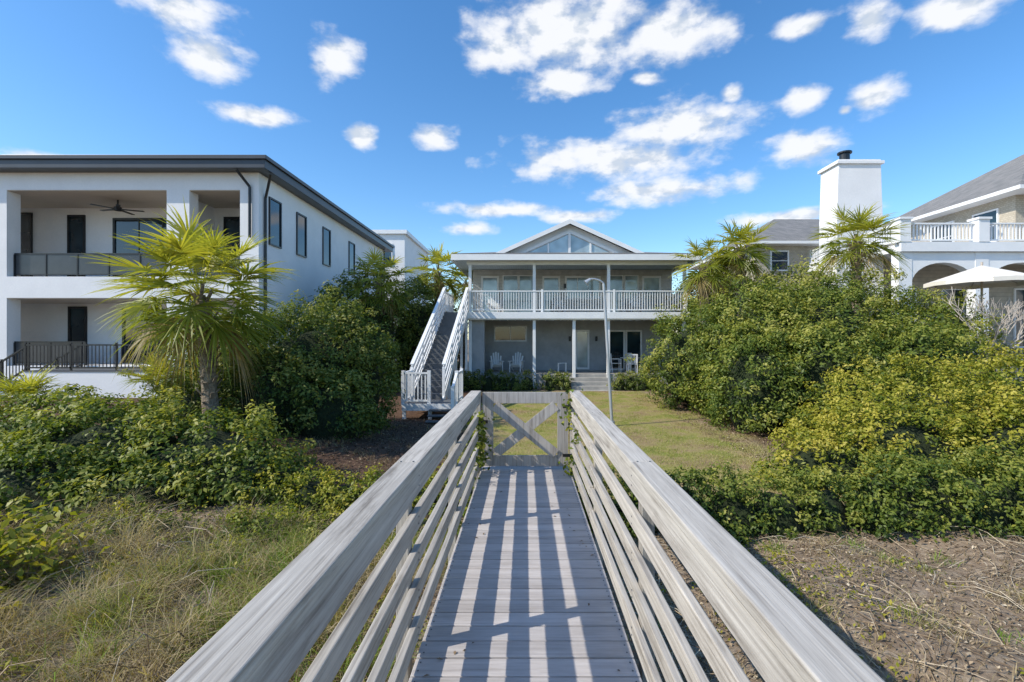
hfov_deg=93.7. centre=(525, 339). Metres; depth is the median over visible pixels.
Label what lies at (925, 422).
yaupon shrub
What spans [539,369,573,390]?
boxwood hedge
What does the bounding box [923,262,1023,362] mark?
patio umbrella
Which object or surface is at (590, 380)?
patio and steps
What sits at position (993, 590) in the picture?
fallen twigs
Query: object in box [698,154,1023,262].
roof
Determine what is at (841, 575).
ground weeds
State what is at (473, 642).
fallen leaves
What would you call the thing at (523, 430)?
wooden gate
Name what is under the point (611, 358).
patio chair
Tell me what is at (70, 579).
fallen twigs
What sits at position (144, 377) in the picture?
saw palmetto
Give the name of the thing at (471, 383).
boxwood hedge
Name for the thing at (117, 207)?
ceiling fan
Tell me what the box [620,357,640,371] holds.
patio table
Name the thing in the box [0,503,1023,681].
leaf litter
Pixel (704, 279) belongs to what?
palmetto palm
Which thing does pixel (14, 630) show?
dry grass
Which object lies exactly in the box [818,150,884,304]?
chimney
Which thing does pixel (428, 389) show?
exterior staircase
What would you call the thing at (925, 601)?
dry grass
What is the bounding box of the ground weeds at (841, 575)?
[759,549,912,625]
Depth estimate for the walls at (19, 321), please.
19.06 m
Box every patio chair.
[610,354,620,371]
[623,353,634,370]
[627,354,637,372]
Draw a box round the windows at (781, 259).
[770,208,1023,347]
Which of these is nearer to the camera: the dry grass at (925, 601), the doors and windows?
the dry grass at (925, 601)
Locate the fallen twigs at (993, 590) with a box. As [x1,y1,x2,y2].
[604,526,1023,681]
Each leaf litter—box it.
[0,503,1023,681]
[222,417,472,490]
[641,395,840,496]
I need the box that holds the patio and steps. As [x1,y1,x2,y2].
[473,370,668,390]
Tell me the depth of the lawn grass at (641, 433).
12.16 m
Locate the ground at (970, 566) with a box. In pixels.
[0,340,1023,681]
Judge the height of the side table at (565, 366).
0.460 m
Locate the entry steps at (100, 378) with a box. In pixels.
[0,367,180,397]
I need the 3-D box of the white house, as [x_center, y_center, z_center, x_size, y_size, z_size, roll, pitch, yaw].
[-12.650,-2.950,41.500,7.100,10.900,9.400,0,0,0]
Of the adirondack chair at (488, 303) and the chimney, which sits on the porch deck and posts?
the adirondack chair at (488, 303)
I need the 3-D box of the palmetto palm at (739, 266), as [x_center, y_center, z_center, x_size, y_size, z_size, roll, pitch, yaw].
[8.876,-1.570,19.923,3.250,7.156,3.329,0,0,0]
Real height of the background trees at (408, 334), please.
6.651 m
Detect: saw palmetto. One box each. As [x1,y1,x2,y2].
[0,364,81,408]
[112,348,188,401]
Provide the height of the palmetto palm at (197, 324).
5.112 m
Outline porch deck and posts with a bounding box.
[467,260,688,387]
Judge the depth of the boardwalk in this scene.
2.52 m
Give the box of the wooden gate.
[473,392,577,491]
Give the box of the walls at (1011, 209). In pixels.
[711,195,1023,356]
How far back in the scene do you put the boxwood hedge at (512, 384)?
21.71 m
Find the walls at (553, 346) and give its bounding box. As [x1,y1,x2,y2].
[472,270,671,373]
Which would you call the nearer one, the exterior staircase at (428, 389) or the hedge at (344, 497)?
the hedge at (344, 497)
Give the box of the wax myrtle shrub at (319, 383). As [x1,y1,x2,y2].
[117,280,405,441]
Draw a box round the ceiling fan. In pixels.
[90,200,143,214]
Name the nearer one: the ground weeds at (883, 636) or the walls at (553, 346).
the ground weeds at (883, 636)
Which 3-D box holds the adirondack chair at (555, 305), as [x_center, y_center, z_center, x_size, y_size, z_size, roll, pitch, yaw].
[1.693,-1.741,24.669,0.720,1.031,0.898,0,0,-6]
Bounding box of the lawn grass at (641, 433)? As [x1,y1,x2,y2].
[442,390,856,503]
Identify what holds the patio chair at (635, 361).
on the patio and steps
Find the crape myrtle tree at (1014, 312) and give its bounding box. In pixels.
[942,287,1023,361]
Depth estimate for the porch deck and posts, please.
22.42 m
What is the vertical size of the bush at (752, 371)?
5.428 m
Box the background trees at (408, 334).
[287,254,876,392]
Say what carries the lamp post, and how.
on the ground at (970, 566)
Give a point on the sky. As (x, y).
(469, 126)
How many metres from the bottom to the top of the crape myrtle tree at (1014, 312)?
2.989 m
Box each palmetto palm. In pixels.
[70,198,300,430]
[339,247,421,377]
[406,242,468,318]
[446,265,472,372]
[668,238,737,326]
[702,219,782,317]
[805,201,912,315]
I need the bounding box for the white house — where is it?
[372,230,430,359]
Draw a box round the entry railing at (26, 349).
[0,342,162,385]
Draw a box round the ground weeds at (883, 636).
[626,541,1023,681]
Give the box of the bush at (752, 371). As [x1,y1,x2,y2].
[624,255,1019,438]
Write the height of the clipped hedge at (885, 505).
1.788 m
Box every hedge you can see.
[226,454,472,520]
[450,369,483,390]
[479,368,538,390]
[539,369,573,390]
[577,439,1023,546]
[606,370,664,390]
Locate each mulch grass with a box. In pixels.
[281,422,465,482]
[675,421,791,473]
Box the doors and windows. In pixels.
[481,275,660,369]
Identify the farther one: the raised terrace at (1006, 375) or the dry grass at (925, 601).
the raised terrace at (1006, 375)
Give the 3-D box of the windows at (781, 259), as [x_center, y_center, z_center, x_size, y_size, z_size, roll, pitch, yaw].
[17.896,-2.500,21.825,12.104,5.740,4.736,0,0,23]
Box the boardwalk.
[166,391,884,681]
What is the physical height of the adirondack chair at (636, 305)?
1.031 m
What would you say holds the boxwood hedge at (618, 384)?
on the ground at (970, 566)
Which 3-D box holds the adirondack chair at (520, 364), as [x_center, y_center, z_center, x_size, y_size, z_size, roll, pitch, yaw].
[-0.436,1.161,24.268,0.720,1.031,0.898,0,0,11]
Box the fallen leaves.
[423,480,619,676]
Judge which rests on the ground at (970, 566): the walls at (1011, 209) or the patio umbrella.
the walls at (1011, 209)
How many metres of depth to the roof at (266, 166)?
18.10 m
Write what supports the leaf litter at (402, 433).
on the ground at (970, 566)
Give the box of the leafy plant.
[0,500,117,612]
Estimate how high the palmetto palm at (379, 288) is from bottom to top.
6.105 m
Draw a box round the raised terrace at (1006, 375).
[969,359,1022,384]
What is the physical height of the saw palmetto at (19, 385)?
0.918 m
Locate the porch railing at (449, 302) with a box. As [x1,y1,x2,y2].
[442,289,686,376]
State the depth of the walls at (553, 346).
25.50 m
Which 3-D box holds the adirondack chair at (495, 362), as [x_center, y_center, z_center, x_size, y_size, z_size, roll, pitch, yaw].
[-1.460,1.161,24.268,0.720,1.031,0.898,0,0,-9]
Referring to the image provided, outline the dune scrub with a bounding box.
[48,498,447,548]
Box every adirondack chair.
[487,296,500,311]
[490,352,503,371]
[508,352,523,371]
[551,296,566,311]
[629,295,643,311]
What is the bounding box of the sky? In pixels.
[0,0,1023,339]
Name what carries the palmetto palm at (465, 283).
on the ground at (970, 566)
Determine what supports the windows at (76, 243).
attached to the walls at (19, 321)
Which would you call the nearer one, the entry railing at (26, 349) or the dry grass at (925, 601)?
the dry grass at (925, 601)
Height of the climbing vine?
1.796 m
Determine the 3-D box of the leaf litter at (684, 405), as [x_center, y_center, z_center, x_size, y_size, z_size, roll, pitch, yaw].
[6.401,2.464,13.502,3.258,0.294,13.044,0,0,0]
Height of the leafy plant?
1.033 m
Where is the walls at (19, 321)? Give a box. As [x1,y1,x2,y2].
[0,173,383,380]
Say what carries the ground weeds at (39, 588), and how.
on the ground at (970, 566)
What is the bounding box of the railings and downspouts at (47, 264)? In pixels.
[14,169,384,364]
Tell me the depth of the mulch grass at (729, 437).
11.91 m
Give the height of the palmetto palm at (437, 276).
7.464 m
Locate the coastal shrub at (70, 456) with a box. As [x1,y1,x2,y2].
[0,383,334,538]
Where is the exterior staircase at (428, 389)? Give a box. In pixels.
[401,287,467,422]
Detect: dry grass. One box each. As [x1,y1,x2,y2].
[0,485,447,681]
[609,530,1023,681]
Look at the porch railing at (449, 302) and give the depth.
22.55 m
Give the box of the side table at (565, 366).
[558,363,566,371]
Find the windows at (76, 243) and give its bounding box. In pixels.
[21,196,354,362]
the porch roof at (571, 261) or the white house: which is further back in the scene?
the white house
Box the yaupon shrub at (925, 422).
[745,339,1023,495]
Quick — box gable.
[496,219,643,252]
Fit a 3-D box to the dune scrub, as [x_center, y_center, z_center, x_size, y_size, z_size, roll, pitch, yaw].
[-4.352,2.364,5.829,6.883,0.813,1.081,0,0,-4]
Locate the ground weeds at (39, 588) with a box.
[0,496,459,681]
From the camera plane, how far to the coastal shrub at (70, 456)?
7.07 m
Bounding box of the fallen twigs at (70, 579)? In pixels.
[0,499,457,681]
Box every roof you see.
[0,155,394,302]
[451,252,700,282]
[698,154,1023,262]
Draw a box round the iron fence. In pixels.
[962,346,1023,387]
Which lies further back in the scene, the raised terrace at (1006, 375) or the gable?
the gable
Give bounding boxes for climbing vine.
[457,387,593,532]
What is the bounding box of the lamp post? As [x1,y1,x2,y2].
[584,278,614,423]
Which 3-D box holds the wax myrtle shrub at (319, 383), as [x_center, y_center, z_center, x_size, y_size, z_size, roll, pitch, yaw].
[-6.884,0.672,12.493,7.245,4.367,5.455,0,0,0]
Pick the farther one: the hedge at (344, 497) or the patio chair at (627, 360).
the patio chair at (627, 360)

